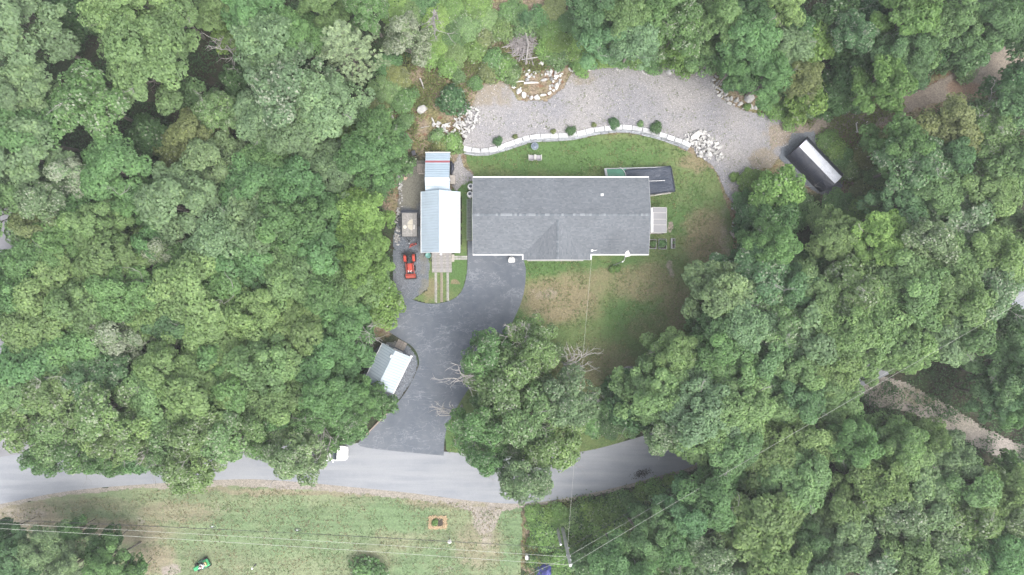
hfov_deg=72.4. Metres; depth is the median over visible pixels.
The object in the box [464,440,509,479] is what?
broadleaf tree
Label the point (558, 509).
shrub
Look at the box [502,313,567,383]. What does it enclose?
broadleaf tree
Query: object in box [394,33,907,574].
undergrowth
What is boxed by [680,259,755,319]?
broadleaf tree
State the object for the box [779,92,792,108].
shrub
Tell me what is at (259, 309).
broadleaf tree
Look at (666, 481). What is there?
shrub
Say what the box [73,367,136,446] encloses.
broadleaf tree
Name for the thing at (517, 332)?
dead branches
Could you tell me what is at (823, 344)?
broadleaf tree
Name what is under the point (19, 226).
broadleaf tree
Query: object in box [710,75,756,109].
rock border
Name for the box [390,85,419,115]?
shrub
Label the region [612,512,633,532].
shrub
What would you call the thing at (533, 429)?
broadleaf tree
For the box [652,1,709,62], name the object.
broadleaf tree
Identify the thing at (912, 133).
broadleaf tree
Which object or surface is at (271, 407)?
broadleaf tree
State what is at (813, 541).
broadleaf tree
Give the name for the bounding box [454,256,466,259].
stepping path
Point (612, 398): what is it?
broadleaf tree
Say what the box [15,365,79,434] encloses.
broadleaf tree
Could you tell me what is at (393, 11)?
shrub
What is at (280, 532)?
cable bundle
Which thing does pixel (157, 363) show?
broadleaf tree
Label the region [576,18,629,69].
broadleaf tree
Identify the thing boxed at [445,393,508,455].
broadleaf tree
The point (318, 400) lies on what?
broadleaf tree
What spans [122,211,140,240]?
broadleaf tree
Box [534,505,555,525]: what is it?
shrub
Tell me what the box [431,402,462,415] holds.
dead branches
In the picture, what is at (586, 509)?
shrub
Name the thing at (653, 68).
shrub
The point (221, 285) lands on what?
broadleaf tree
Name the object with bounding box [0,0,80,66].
broadleaf tree
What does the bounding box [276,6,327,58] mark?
broadleaf tree
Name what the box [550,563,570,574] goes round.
shrub
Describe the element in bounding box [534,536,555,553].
shrub
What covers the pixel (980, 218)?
broadleaf tree
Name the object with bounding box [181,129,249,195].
broadleaf tree
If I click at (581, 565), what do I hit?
broadleaf tree
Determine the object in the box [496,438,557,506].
broadleaf tree
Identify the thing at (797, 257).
broadleaf tree
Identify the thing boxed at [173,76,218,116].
broadleaf tree
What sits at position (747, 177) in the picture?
shrub
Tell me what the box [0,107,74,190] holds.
broadleaf tree
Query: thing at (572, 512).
shrub
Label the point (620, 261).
grass tufts
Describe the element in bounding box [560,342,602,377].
dead branches
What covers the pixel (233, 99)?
broadleaf tree
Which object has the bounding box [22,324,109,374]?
broadleaf tree
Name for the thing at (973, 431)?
dirt drive
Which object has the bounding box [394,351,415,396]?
loose pebbles
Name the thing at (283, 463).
broadleaf tree
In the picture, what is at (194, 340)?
broadleaf tree
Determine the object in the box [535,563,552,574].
blue tarp
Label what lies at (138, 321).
broadleaf tree
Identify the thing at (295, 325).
broadleaf tree
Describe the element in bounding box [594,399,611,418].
shrub
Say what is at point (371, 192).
broadleaf tree
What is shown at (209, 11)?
broadleaf tree
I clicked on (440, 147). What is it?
shrub
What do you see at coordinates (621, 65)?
shrub
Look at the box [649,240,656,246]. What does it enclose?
shrub
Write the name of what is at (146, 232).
broadleaf tree
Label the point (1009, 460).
broadleaf tree
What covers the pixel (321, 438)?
dead branches
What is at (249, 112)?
broadleaf tree
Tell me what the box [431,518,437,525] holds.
shrub
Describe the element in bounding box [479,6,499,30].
shrub
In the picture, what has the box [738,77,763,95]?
shrub
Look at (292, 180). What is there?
broadleaf tree
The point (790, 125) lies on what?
shrub
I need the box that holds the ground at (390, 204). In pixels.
[0,0,1023,574]
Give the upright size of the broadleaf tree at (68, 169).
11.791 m
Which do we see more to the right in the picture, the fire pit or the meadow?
the fire pit
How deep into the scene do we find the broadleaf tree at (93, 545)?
76.11 m
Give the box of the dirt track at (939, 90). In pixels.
[769,47,1023,149]
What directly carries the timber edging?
on the driveway
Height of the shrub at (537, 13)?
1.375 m
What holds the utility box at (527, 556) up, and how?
on the ground at (390, 204)
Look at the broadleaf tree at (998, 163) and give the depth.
72.30 m
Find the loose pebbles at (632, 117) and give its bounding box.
[454,66,792,195]
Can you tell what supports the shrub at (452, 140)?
on the ground at (390, 204)
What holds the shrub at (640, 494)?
on the ground at (390, 204)
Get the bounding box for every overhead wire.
[0,523,562,556]
[0,528,561,564]
[572,300,1023,563]
[574,297,1020,552]
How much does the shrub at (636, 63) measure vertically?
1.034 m
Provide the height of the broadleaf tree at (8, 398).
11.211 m
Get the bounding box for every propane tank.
[467,191,471,197]
[468,183,472,190]
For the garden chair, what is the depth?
81.56 m
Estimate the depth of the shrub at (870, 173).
80.90 m
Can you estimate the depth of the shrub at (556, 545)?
81.25 m
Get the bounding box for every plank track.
[435,273,436,302]
[441,273,442,301]
[447,273,448,300]
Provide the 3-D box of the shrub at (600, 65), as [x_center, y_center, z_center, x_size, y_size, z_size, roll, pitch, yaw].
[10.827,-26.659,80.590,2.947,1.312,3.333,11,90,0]
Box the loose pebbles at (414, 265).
[396,237,424,293]
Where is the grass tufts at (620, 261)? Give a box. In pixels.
[449,133,727,452]
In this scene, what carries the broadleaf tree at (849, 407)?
on the ground at (390, 204)
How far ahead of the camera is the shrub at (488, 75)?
80.52 m
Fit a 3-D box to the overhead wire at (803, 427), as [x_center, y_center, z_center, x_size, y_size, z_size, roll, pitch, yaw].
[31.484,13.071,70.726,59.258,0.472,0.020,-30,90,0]
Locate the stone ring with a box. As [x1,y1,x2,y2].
[511,69,562,99]
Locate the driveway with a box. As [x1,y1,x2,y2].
[358,241,525,455]
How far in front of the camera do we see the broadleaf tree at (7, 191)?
72.05 m
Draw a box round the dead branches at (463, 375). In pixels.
[432,340,482,392]
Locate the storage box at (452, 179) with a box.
[450,175,454,184]
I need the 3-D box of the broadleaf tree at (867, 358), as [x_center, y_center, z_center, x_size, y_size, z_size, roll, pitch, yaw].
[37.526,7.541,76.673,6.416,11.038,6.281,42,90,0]
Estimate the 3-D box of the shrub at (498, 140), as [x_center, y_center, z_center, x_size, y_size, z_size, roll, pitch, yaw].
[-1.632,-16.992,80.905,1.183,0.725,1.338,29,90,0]
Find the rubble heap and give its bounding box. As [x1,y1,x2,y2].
[431,103,481,137]
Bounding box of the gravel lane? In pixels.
[392,161,429,298]
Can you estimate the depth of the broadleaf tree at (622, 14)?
70.60 m
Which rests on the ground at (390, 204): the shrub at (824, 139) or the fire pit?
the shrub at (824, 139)
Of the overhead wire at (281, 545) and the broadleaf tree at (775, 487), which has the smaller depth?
the overhead wire at (281, 545)
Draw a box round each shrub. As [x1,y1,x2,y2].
[347,554,389,574]
[367,75,400,103]
[367,97,389,116]
[372,53,402,77]
[381,0,409,24]
[383,64,410,88]
[384,113,395,134]
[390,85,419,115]
[391,131,412,148]
[397,111,414,128]
[403,0,423,25]
[411,0,439,23]
[415,44,440,71]
[418,1,451,33]
[424,31,448,57]
[427,127,444,143]
[431,136,447,151]
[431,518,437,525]
[435,83,470,116]
[437,54,459,78]
[439,0,469,23]
[440,131,461,154]
[441,20,465,45]
[442,40,467,68]
[451,68,466,84]
[452,139,464,153]
[453,14,481,45]
[463,0,493,20]
[464,38,486,63]
[466,74,482,90]
[471,81,483,90]
[473,28,496,53]
[476,61,498,84]
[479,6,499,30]
[482,46,506,68]
[492,16,513,44]
[492,53,517,83]
[492,136,502,146]
[496,0,527,24]
[504,63,521,86]
[512,8,537,41]
[524,501,541,522]
[524,520,547,537]
[525,537,536,547]
[526,555,539,567]
[529,3,549,29]
[533,34,552,61]
[534,18,561,41]
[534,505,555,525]
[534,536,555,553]
[540,551,550,562]
[541,0,566,21]
[543,45,569,72]
[543,522,565,541]
[545,30,572,62]
[547,501,570,526]
[548,549,570,571]
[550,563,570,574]
[552,532,567,552]
[557,10,576,32]
[558,518,574,534]
[564,34,588,62]
[565,126,575,136]
[565,516,589,537]
[566,501,580,523]
[567,23,587,43]
[567,533,584,551]
[571,55,588,78]
[576,495,597,522]
[579,46,598,69]
[579,535,597,545]
[583,410,604,439]
[584,521,605,538]
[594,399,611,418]
[594,530,607,546]
[595,44,613,69]
[596,517,618,534]
[597,419,623,440]
[605,56,630,69]
[608,117,620,130]
[608,265,615,273]
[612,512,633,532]
[614,265,620,272]
[615,488,637,510]
[618,428,639,438]
[623,500,648,522]
[627,51,641,70]
[632,479,652,504]
[637,120,643,127]
[641,59,662,75]
[643,475,667,496]
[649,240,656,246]
[650,120,661,134]
[658,239,666,249]
[659,55,669,69]
[662,471,675,488]
[716,66,727,78]
[721,76,742,92]
[728,171,739,181]
[730,187,753,211]
[736,167,761,191]
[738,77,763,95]
[743,103,751,111]
[757,100,789,121]
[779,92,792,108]
[781,109,798,132]
[793,201,807,232]
[798,186,813,211]
[804,107,821,119]
[805,200,831,233]
[815,129,841,150]
[821,135,849,160]
[821,187,854,213]
[828,108,849,116]
[830,147,855,170]
[838,157,863,181]
[843,198,865,220]
[848,97,863,114]
[848,178,878,200]
[850,142,876,176]
[855,194,880,212]
[859,134,881,158]
[862,165,885,187]
[875,129,889,138]
[876,178,892,193]
[910,75,930,93]
[933,65,952,75]
[950,66,978,84]
[991,111,1023,128]
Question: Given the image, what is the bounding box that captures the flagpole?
[613,250,629,265]
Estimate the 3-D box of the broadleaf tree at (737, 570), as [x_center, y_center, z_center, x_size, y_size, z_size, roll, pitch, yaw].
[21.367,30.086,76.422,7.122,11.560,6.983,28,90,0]
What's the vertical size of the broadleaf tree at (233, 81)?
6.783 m
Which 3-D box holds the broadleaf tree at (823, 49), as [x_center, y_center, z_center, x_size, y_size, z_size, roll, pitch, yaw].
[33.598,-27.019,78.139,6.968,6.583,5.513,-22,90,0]
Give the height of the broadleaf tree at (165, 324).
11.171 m
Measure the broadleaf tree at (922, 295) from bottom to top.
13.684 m
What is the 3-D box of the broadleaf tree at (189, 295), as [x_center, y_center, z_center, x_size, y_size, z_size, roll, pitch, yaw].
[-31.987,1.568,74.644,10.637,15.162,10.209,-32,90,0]
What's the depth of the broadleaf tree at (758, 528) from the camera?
70.50 m
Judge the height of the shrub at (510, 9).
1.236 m
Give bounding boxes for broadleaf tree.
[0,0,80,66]
[0,52,65,114]
[0,97,82,167]
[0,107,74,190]
[0,181,34,246]
[0,237,59,291]
[0,267,33,321]
[0,294,64,354]
[0,337,61,388]
[0,360,38,429]
[0,403,39,453]
[0,516,33,545]
[0,525,42,574]
[6,209,56,243]
[11,246,73,330]
[13,177,86,225]
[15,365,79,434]
[16,445,75,477]
[16,519,85,573]
[22,222,79,267]
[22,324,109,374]
[24,403,81,467]
[41,0,99,42]
[42,276,124,346]
[42,534,112,574]
[43,152,122,198]
[44,346,131,406]
[46,58,139,140]
[47,428,99,483]
[50,514,98,543]
[55,191,104,228]
[56,193,148,254]
[67,415,146,470]
[72,228,152,282]
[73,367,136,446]
[74,522,127,558]
[76,0,166,40]
[76,532,141,574]
[79,129,151,218]
[80,264,134,325]
[81,445,128,477]
[89,319,157,363]
[96,8,200,115]
[97,263,166,326]
[107,398,159,460]
[112,445,149,474]
[116,171,173,226]
[118,345,146,382]
[119,160,152,185]
[121,370,167,432]
[122,112,167,157]
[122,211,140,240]
[123,552,151,574]
[125,268,159,341]
[128,326,207,408]
[130,224,191,269]
[132,156,220,244]
[140,231,190,264]
[140,309,184,348]
[141,445,167,476]
[142,418,205,471]
[143,0,209,39]
[145,247,246,343]
[147,447,227,495]
[151,129,188,167]
[155,362,247,432]
[156,242,208,298]
[162,401,241,470]
[165,106,219,161]
[170,308,239,367]
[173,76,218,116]
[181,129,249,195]
[182,205,276,279]
[183,341,227,392]
[191,90,239,137]
[198,0,247,47]
[200,410,258,464]
[201,356,250,418]
[202,271,268,310]
[209,243,273,289]
[210,18,238,56]
[211,364,254,410]
[218,54,256,97]
[218,152,275,207]
[220,0,285,50]
[221,90,246,114]
[222,328,295,402]
[224,185,279,257]
[224,287,280,348]
[229,12,313,79]
[231,88,289,147]
[231,402,291,442]
[238,139,288,171]
[243,46,336,132]
[245,360,307,430]
[247,433,291,461]
[252,103,330,166]
[254,188,333,255]
[262,153,331,211]
[262,408,302,439]
[262,426,332,488]
[263,261,319,317]
[264,247,333,289]
[266,298,331,355]
[270,341,308,384]
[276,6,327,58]
[287,69,375,147]
[287,218,354,276]
[289,409,326,435]
[293,263,360,318]
[293,347,362,396]
[295,0,352,28]
[296,362,368,426]
[304,138,361,193]
[306,320,376,368]
[307,428,339,453]
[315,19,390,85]
[319,296,375,344]
[321,190,349,232]
[324,395,374,437]
[325,256,391,310]
[328,109,357,151]
[330,422,368,444]
[332,130,404,188]
[333,232,395,294]
[335,184,395,245]
[342,0,389,37]
[342,373,376,415]
[343,176,383,203]
[354,104,407,150]
[359,280,397,305]
[359,381,398,421]
[365,290,406,331]
[381,10,432,67]
[391,136,416,176]
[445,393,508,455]
[456,327,512,381]
[461,331,539,415]
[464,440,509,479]
[488,377,567,452]
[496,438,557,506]
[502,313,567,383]
[521,418,586,473]
[531,357,600,428]
[566,0,614,39]
[566,538,604,574]
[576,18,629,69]
[587,529,642,574]
[597,22,660,70]
[600,368,652,440]
[602,0,651,38]
[608,355,683,426]
[610,554,659,574]
[619,517,663,561]
[630,485,683,546]
[634,339,670,375]
[634,517,704,574]
[635,326,698,376]
[637,0,696,47]
[643,412,683,457]
[651,369,700,415]
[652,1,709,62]
[652,470,707,540]
[655,561,697,574]
[656,35,695,80]
[660,371,743,452]
[668,415,726,465]
[672,469,739,533]
[676,326,753,380]
[678,526,737,574]
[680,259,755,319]
[683,32,726,77]
[683,305,734,355]
[683,358,716,396]
[683,533,750,574]
[691,0,742,55]
[693,459,749,490]
[706,431,763,477]
[707,247,796,313]
[713,45,762,89]
[713,352,761,395]
[713,375,778,441]
[715,9,783,70]
[716,295,777,356]
[716,467,807,572]
[726,0,781,27]
[728,233,771,268]
[730,533,812,574]
[731,203,757,235]
[734,217,802,266]
[736,339,794,394]
[736,459,782,500]
[737,203,780,235]
[743,46,797,110]
[744,382,801,425]
[745,420,799,476]
[748,164,817,210]
[754,0,805,41]
[757,293,805,349]
[761,25,821,74]
[764,58,824,103]
[765,441,831,517]
[772,376,827,425]
[773,201,803,234]
[773,346,826,390]
[778,7,815,45]
[778,262,819,309]
[781,249,842,317]
[783,82,829,126]
[788,300,841,365]
[789,254,804,266]
[789,509,830,562]
[790,411,845,469]
[790,544,849,574]
[793,247,833,274]
[800,496,876,572]
[804,18,835,65]
[804,203,866,265]
[807,0,876,51]
[809,304,883,362]
[810,471,861,528]
[814,328,866,397]
[815,405,885,472]
[819,82,854,122]
[820,54,872,96]
[821,369,868,425]
[823,254,894,324]
[830,8,880,56]
[832,36,888,75]
[833,440,913,518]
[834,248,938,314]
[835,208,911,267]
[835,523,898,574]
[844,288,913,362]
[847,348,887,387]
[850,53,918,114]
[854,0,891,36]
[856,182,930,238]
[858,111,935,178]
[859,493,930,545]
[864,414,929,468]
[869,0,946,44]
[870,24,915,69]
[870,136,951,195]
[871,33,939,82]
[871,529,941,574]
[874,410,942,490]
[881,324,940,374]
[885,411,955,452]
[889,267,950,332]
[898,501,968,558]
[901,210,973,264]
[908,465,955,530]
[911,154,978,225]
[915,92,984,157]
[916,33,949,75]
[917,0,984,68]
[918,311,977,367]
[919,219,986,298]
[927,192,996,246]
[930,526,996,574]
[931,429,983,478]
[932,270,998,331]
[933,41,991,76]
[934,455,1003,507]
[940,136,976,177]
[944,0,1023,55]
[946,315,997,364]
[951,480,1007,545]
[956,367,1023,426]
[960,156,1023,221]
[961,266,1022,321]
[961,326,1023,407]
[961,463,1023,525]
[965,527,1023,574]
[968,98,1017,160]
[971,221,1023,283]
[973,135,1023,200]
[977,60,1023,99]
[981,0,1023,42]
[981,32,1023,62]
[985,465,1023,538]
[987,448,1023,484]
[991,83,1023,136]
[993,208,1023,262]
[993,300,1023,345]
[995,533,1023,574]
[996,389,1023,432]
[1011,264,1023,293]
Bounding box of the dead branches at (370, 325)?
[349,321,383,344]
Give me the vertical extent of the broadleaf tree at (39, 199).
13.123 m
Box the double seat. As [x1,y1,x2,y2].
[528,154,541,160]
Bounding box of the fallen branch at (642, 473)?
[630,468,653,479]
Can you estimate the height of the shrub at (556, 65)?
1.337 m
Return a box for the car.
[312,444,348,462]
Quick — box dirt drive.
[859,377,1023,464]
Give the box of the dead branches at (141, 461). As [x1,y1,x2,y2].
[129,445,155,485]
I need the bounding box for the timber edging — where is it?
[366,413,386,434]
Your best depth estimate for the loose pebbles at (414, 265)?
81.97 m
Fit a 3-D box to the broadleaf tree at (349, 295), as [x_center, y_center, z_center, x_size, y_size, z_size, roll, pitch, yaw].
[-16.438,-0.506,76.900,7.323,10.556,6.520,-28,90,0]
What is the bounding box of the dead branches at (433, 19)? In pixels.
[421,9,451,40]
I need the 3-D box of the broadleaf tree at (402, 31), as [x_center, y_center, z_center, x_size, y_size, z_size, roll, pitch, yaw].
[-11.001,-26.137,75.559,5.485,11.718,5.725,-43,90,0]
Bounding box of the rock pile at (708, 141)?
[684,129,723,161]
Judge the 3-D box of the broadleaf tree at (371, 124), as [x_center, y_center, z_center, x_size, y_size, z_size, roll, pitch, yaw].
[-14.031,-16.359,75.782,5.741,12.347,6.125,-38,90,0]
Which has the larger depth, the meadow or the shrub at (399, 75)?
the meadow
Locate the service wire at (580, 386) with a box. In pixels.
[567,259,591,548]
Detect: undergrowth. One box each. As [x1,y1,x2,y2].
[0,0,1023,574]
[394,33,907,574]
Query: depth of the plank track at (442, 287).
81.94 m
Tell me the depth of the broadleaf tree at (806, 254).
76.01 m
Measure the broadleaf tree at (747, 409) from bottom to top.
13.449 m
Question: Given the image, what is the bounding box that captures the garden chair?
[508,257,514,262]
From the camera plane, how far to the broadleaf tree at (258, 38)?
69.64 m
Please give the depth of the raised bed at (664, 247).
81.76 m
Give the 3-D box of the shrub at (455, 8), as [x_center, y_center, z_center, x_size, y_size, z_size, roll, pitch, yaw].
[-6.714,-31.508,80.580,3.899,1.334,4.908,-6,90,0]
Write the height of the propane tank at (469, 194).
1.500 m
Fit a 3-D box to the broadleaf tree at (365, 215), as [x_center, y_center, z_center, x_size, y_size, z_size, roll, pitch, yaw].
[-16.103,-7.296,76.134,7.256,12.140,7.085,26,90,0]
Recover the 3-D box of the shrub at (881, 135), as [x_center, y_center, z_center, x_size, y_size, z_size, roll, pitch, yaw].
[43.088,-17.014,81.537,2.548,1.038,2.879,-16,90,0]
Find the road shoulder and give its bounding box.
[0,464,696,532]
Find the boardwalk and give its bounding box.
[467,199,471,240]
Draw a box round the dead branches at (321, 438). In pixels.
[313,428,338,459]
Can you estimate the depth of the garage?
78.87 m
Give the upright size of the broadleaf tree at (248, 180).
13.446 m
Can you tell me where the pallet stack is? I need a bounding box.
[417,164,424,172]
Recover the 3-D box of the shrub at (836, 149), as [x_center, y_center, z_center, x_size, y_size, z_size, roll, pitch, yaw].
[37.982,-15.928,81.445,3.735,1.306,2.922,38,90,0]
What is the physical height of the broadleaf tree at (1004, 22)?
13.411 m
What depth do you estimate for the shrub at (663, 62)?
80.50 m
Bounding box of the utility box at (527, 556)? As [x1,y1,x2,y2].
[525,553,529,559]
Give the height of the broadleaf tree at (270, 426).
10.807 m
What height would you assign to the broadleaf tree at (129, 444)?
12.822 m
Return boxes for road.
[0,206,29,456]
[0,263,1023,503]
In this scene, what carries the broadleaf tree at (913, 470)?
on the ground at (390, 204)
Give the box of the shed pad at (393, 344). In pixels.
[363,341,416,400]
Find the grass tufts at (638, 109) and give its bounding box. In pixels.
[456,70,794,201]
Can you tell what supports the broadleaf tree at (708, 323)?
on the ground at (390, 204)
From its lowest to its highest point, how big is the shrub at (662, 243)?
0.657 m
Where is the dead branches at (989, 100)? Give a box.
[978,80,1002,116]
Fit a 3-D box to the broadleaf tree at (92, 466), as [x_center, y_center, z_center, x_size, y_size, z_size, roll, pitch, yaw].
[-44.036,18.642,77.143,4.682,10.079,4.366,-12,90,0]
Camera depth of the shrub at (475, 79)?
80.71 m
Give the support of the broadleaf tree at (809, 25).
on the ground at (390, 204)
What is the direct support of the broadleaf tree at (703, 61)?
on the ground at (390, 204)
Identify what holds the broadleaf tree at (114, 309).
on the ground at (390, 204)
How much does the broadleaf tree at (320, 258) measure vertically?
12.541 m
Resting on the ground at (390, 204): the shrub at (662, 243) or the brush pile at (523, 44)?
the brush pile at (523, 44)
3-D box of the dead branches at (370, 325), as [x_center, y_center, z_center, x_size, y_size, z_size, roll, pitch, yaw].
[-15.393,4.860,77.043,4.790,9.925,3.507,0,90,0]
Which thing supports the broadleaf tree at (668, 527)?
on the ground at (390, 204)
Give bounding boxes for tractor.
[402,252,416,279]
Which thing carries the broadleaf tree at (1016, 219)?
on the ground at (390, 204)
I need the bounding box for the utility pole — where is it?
[561,527,571,566]
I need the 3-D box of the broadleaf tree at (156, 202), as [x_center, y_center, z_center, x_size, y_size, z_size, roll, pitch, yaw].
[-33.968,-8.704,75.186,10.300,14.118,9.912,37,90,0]
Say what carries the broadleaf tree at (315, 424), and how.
on the ground at (390, 204)
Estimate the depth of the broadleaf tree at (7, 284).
70.77 m
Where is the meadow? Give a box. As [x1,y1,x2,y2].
[0,486,521,574]
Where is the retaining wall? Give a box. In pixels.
[464,125,690,155]
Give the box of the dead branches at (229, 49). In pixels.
[201,31,238,72]
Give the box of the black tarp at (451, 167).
[450,161,453,174]
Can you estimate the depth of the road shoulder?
81.99 m
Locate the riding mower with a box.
[193,557,210,571]
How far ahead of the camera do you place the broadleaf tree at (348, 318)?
72.44 m
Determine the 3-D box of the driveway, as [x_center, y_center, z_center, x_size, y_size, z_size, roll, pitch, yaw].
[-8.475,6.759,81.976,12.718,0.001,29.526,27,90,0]
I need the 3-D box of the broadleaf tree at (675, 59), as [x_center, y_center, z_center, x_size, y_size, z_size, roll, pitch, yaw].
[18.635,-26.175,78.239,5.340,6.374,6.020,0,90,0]
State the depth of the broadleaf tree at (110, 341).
72.36 m
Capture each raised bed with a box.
[649,239,655,248]
[658,239,666,248]
[670,238,674,248]
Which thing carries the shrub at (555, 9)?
on the ground at (390, 204)
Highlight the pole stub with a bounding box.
[557,528,561,545]
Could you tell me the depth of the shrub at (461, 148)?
81.18 m
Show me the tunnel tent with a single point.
(809, 159)
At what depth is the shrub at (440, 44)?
80.10 m
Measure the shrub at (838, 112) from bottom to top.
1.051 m
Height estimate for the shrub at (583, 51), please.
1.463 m
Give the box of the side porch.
[650,207,666,233]
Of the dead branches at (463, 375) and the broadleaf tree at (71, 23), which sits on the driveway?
the dead branches at (463, 375)
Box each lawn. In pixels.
[413,181,472,302]
[445,133,732,455]
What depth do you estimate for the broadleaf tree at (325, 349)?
72.37 m
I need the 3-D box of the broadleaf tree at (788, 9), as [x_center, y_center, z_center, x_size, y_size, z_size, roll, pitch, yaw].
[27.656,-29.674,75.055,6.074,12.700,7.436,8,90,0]
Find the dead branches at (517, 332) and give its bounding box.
[500,322,532,350]
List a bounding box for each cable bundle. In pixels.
[2,520,562,547]
[3,519,562,548]
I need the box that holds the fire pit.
[531,142,538,149]
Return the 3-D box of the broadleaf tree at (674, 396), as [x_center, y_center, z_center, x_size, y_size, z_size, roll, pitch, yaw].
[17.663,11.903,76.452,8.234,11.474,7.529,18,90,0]
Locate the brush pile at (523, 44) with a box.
[502,32,537,65]
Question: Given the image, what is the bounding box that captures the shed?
[366,343,412,393]
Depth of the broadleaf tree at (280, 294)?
71.54 m
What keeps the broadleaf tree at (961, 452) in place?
on the ground at (390, 204)
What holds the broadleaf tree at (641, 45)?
on the ground at (390, 204)
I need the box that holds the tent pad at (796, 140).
[779,131,844,194]
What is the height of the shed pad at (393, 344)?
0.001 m
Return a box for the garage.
[421,190,459,254]
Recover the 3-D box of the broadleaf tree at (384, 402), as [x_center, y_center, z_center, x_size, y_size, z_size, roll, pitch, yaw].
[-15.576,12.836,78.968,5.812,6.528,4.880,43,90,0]
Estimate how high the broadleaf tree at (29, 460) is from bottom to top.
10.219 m
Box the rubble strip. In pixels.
[394,181,402,245]
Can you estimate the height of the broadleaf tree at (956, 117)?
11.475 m
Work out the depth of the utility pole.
75.05 m
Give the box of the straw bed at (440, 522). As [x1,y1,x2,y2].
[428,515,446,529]
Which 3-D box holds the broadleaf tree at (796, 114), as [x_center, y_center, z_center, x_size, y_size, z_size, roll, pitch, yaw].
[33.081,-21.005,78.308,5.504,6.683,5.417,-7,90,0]
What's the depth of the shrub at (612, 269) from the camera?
81.51 m
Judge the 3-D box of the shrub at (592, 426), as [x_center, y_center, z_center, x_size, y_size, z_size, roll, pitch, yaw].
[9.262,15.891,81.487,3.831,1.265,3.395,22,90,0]
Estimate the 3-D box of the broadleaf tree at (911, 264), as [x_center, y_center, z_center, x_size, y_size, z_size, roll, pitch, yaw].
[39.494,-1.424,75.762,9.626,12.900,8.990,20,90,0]
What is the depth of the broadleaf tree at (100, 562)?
74.57 m
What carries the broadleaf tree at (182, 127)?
on the ground at (390, 204)
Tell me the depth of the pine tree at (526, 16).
79.27 m
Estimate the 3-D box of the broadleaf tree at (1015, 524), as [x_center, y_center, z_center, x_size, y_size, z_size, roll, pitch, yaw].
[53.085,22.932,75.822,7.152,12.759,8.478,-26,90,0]
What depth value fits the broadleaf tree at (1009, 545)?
73.83 m
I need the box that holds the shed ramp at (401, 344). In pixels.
[395,339,406,350]
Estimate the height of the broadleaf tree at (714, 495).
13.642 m
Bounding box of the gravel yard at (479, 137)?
[452,64,788,201]
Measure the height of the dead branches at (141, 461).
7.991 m
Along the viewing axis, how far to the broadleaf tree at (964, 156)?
71.51 m
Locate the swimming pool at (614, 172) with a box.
[604,167,657,175]
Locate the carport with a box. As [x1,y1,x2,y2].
[425,152,450,190]
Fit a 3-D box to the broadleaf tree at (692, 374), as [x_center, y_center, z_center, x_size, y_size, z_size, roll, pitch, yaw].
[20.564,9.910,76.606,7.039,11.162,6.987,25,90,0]
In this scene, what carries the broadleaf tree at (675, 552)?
on the ground at (390, 204)
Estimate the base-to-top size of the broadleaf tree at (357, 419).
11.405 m
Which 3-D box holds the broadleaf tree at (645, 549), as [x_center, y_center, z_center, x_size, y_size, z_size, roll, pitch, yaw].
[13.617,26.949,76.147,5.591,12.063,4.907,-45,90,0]
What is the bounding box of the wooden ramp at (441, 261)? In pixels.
[432,253,453,271]
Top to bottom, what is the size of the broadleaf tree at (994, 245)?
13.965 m
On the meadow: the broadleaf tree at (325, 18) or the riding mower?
the riding mower
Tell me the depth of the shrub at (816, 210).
81.02 m
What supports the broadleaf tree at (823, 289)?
on the ground at (390, 204)
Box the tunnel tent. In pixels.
[786,137,842,192]
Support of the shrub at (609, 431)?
on the ground at (390, 204)
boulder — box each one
[417,105,427,113]
[665,68,674,74]
[744,94,754,102]
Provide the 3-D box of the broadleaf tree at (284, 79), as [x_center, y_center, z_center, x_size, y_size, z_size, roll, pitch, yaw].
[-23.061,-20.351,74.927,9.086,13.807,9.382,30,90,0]
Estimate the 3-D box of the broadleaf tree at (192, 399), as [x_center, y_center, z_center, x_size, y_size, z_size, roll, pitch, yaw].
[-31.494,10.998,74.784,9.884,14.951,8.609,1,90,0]
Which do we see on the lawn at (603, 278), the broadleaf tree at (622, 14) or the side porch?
the side porch
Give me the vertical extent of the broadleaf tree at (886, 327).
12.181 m
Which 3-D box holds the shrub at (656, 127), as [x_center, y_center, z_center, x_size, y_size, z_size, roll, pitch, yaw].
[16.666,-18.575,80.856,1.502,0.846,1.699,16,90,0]
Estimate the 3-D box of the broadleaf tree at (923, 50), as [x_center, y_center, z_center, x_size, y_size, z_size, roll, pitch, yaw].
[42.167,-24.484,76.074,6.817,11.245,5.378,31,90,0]
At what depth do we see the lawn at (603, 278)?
82.00 m
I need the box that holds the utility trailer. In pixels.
[399,210,419,243]
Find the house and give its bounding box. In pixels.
[472,176,650,260]
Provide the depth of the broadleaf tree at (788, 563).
69.66 m
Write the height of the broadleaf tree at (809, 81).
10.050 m
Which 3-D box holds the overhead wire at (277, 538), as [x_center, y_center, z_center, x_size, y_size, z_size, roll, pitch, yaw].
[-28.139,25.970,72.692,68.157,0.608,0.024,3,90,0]
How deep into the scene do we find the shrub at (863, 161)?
80.90 m
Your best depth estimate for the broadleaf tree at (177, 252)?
72.99 m
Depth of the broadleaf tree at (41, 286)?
70.94 m
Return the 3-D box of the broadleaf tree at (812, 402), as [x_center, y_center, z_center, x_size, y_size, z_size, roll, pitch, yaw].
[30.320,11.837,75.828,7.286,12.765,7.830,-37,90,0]
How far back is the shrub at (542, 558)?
81.52 m

